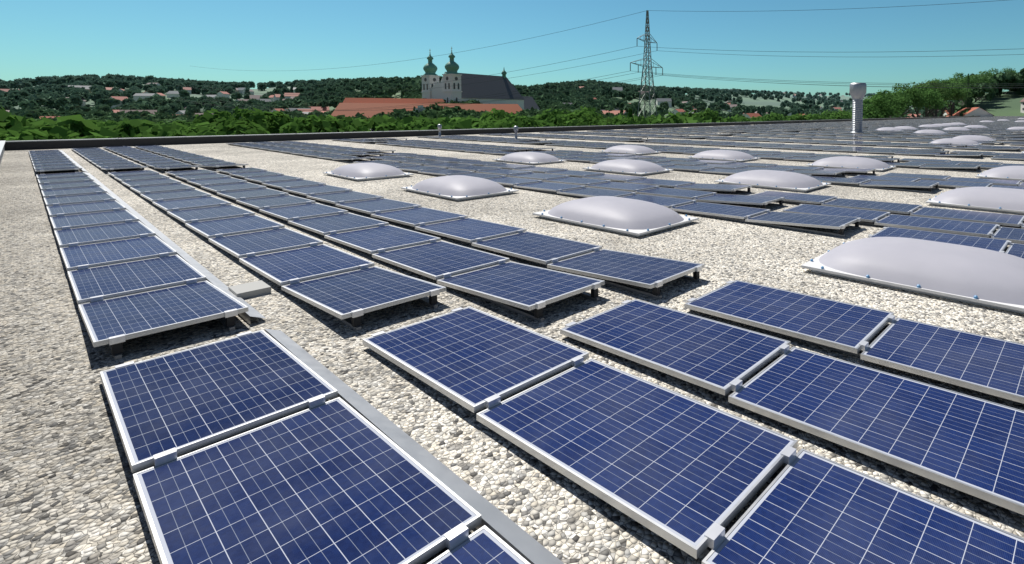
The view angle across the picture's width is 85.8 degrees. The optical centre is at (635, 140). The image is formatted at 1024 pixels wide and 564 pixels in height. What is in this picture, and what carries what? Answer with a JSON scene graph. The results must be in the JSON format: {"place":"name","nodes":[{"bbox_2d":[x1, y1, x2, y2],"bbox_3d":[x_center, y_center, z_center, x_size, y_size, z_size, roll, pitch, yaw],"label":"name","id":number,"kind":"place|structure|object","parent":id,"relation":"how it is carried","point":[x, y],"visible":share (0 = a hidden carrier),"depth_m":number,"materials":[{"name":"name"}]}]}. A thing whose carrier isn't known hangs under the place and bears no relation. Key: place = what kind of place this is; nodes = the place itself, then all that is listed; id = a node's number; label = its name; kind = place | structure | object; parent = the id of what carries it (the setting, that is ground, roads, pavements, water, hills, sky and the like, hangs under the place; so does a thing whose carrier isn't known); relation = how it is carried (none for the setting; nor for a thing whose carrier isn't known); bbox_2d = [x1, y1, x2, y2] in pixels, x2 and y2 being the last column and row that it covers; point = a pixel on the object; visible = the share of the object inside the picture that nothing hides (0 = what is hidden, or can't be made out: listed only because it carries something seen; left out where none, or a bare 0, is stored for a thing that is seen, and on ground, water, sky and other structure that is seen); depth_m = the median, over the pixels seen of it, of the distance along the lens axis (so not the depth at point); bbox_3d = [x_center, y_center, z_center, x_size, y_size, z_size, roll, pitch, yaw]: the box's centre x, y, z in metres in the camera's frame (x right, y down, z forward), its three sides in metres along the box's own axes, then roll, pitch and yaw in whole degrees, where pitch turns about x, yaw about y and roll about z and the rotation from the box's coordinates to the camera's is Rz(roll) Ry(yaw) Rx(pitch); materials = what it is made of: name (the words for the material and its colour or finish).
{"place":"outdoors","nodes":[
{"label":"outdoors","id":0,"kind":"place"},
{"bbox_2d":[0,0,1023,96],"label":"sky","id":1,"kind":"structure","parent":0,"point":[270,40],"materials":[{"name":"blue"}]},
{"bbox_2d":[13,84,1023,116],"bbox_3d":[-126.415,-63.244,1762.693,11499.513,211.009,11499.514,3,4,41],"label":"terrain ground","id":2,"kind":"structure","parent":0,"point":[1008,103],"depth_m":652.55,"materials":[{"name":"green plant"}]},
{"bbox_2d":[421,47,539,109],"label":"abbey church","id":3,"kind":"structure","parent":2,"relation":"on","point":[476,89],"depth_m":369.00,"materials":[{"name":"paint"}]},
{"bbox_2d":[0,116,979,164],"bbox_3d":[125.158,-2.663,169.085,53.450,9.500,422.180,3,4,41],"label":"roof parapet","id":4,"kind":"structure","parent":2,"relation":"on","point":[5,145],"depth_m":38.10,"materials":[{"name":"grey"}]},
{"bbox_2d":[0,119,1023,563],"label":"roof gravel","id":5,"kind":"structure","parent":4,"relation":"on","point":[68,493],"depth_m":4.65,"materials":[{"name":"grey gravel"}]},
{"bbox_2d":[228,280,270,298],"bbox_3d":[-4.146,1.606,5.760,0.350,0.070,0.300,3,4,41],"label":"concrete paver","id":6,"kind":"object","parent":5,"relation":"on","point":[251,289],"visible":0.86,"depth_m":5.70,"materials":[{"name":"grey concrete"}]},
{"bbox_2d":[323,163,413,180],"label":"skylight dome","id":7,"kind":"structure","parent":5,"relation":"on","point":[364,171],"depth_m":15.84,"materials":[{"name":"white plastic"}]},
{"bbox_2d":[437,124,441,135],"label":"roof vent pipe","id":8,"kind":"object","parent":5,"relation":"on","point":[439,126],"visible":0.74,"depth_m":42.93,"materials":[{"name":"silver metal"}]},
{"bbox_2d":[401,175,518,200],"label":"skylight dome","id":9,"kind":"structure","parent":5,"relation":"on","point":[458,187],"depth_m":12.47,"materials":[{"name":"white plastic"}]},
{"bbox_2d":[513,126,517,138],"bbox_3d":[-8.364,-0.538,37.592,0.340,1.020,0.340,3,4,41],"label":"roof vent pipe","id":10,"kind":"object","parent":5,"relation":"on","point":[515,128],"visible":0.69,"depth_m":37.50,"materials":[{"name":"silver metal"}]},
{"bbox_2d":[32,116,1023,563],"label":"panel mounting hardware","id":11,"kind":"object","parent":5,"relation":"on","point":[514,536],"visible":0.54,"depth_m":5.32,"materials":[{"name":"silver metal"}]},
{"bbox_2d":[29,116,1023,563],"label":"solar panels","id":12,"kind":"object","parent":11,"relation":"on","point":[337,480],"visible":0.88,"depth_m":3.78,"materials":[{"name":"blue glass"}]},
{"bbox_2d":[492,152,566,164],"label":"skylight dome","id":13,"kind":"structure","parent":5,"relation":"on","point":[533,158],"depth_m":20.55,"materials":[{"name":"white plastic"}]},
{"bbox_2d":[533,196,698,236],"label":"skylight dome","id":14,"kind":"structure","parent":5,"relation":"on","point":[631,217],"depth_m":9.10,"materials":[{"name":"white plastic"}]},
{"bbox_2d":[582,159,672,175],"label":"skylight dome","id":15,"kind":"structure","parent":5,"relation":"on","point":[631,167],"depth_m":17.17,"materials":[{"name":"white plastic"}]},
{"bbox_2d":[598,145,659,154],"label":"skylight dome","id":16,"kind":"structure","parent":5,"relation":"on","point":[631,149],"depth_m":25.09,"materials":[{"name":"white plastic"}]},
{"bbox_2d":[686,150,760,161],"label":"skylight dome","id":17,"kind":"structure","parent":5,"relation":"on","point":[728,155],"depth_m":21.71,"materials":[{"name":"white plastic"}]},
{"bbox_2d":[714,170,830,191],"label":"skylight dome","id":18,"kind":"structure","parent":5,"relation":"on","point":[783,180],"depth_m":13.79,"materials":[{"name":"white plastic"}]},
{"bbox_2d":[805,156,895,171],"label":"skylight dome","id":19,"kind":"structure","parent":5,"relation":"on","point":[852,162],"depth_m":18.36,"materials":[{"name":"white plastic"}]},
{"bbox_2d":[849,83,866,133],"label":"vent pipe","id":20,"kind":"object","parent":5,"relation":"on","point":[857,91],"visible":0.99,"depth_m":49.38,"materials":[{"name":"silver metal"}]},
{"bbox_2d":[876,127,902,130],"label":"skylight dome","id":21,"kind":"structure","parent":5,"relation":"on","point":[890,128],"depth_m":56.90,"materials":[{"name":"white plastic"}]},
{"bbox_2d":[895,126,916,128],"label":"skylight dome","id":22,"kind":"structure","parent":5,"relation":"on","point":[905,127],"depth_m":61.38,"materials":[{"name":"white plastic"}]},
{"bbox_2d":[801,237,1023,313],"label":"skylight dome","id":23,"kind":"structure","parent":5,"relation":"on","point":[979,276],"depth_m":5.88,"materials":[{"name":"white plastic"}]},
{"bbox_2d":[918,124,939,126],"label":"skylight dome","id":24,"kind":"structure","parent":5,"relation":"on","point":[928,125],"depth_m":70.53,"materials":[{"name":"white plastic"}]},
{"bbox_2d":[914,129,944,132],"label":"skylight dome","id":25,"kind":"structure","parent":5,"relation":"on","point":[929,131],"depth_m":48.95,"materials":[{"name":"white plastic"}]},
{"bbox_2d":[930,138,980,144],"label":"skylight dome","id":26,"kind":"structure","parent":5,"relation":"on","point":[956,141],"depth_m":31.93,"materials":[{"name":"white plastic"}]},
{"bbox_2d":[942,127,969,129],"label":"skylight dome","id":27,"kind":"structure","parent":5,"relation":"on","point":[955,128],"depth_m":58.04,"materials":[{"name":"white plastic"}]},
{"bbox_2d":[953,135,995,140],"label":"skylight dome","id":28,"kind":"structure","parent":5,"relation":"on","point":[977,138],"depth_m":36.40,"materials":[{"name":"white plastic"}]},
{"bbox_2d":[926,187,1023,214],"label":"skylight dome","id":29,"kind":"structure","parent":5,"relation":"on","point":[1003,200],"depth_m":10.74,"materials":[{"name":"white plastic"}]},
{"bbox_2d":[965,125,988,127],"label":"skylight dome","id":30,"kind":"structure","parent":5,"relation":"on","point":[975,126],"depth_m":67.01,"materials":[{"name":"white plastic"}]},
{"bbox_2d":[976,166,1023,181],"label":"skylight dome","id":31,"kind":"structure","parent":5,"relation":"on","point":[1010,173],"depth_m":15.45,"materials":[{"name":"white plastic"}]},
{"bbox_2d":[1008,127,1023,129],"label":"skylight dome","id":32,"kind":"structure","parent":5,"relation":"on","point":[1013,128],"depth_m":59.41,"materials":[{"name":"white plastic"}]},
{"bbox_2d":[0,83,1023,131],"bbox_3d":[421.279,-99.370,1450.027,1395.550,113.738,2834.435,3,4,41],"label":"town houses","id":33,"kind":"structure","parent":2,"relation":"on","point":[977,111],"depth_m":662.66,"materials":[{"name":"white tile"}]},
{"bbox_2d":[630,10,662,117],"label":"power pylon","id":34,"kind":"object","parent":2,"relation":"on","point":[648,43],"visible":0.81,"depth_m":163.63,"materials":[{"name":"metal"}]},
{"bbox_2d":[169,0,1023,110],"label":"power line wires","id":35,"kind":"object","parent":34,"relation":"attached to","point":[662,74],"visible":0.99,"depth_m":154.71,"materials":[{"name":"grey metal"}]},
{"bbox_2d":[632,80,1011,117],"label":"tree trunks","id":36,"kind":"object","parent":2,"relation":"on","point":[936,111],"visible":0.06,"depth_m":255.79,"materials":[{"name":"plant"}]},
{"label":"tree trunks","id":37,"kind":"structure","parent":0,"visible":0},
{"bbox_2d":[0,106,765,137],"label":"bushes","id":38,"kind":"object","parent":37,"relation":"on","point":[134,128],"visible":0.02,"depth_m":62.20,"materials":[{"name":"green plant"}]},
{"bbox_2d":[0,67,1017,140],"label":"trees","id":39,"kind":"object","parent":37,"relation":"on","point":[885,104],"visible":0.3,"depth_m":62.52,"materials":[{"name":"green plant"}]},
{"label":"ground","id":40,"kind":"structure","parent":0,"visible":0},
{"bbox_2d":[331,98,521,118],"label":"red-roofed building","id":41,"kind":"structure","parent":40,"relation":"on","point":[351,106],"depth_m":291.18,"materials":[{"name":"tile"}]},
{"bbox_2d":[0,68,1023,123],"bbox_3d":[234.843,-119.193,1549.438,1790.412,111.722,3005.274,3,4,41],"label":"forest crowns","id":42,"kind":"object","parent":40,"relation":"on","point":[48,91],"visible":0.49,"depth_m":623.26,"materials":[{"name":"green plant"}]}
]}

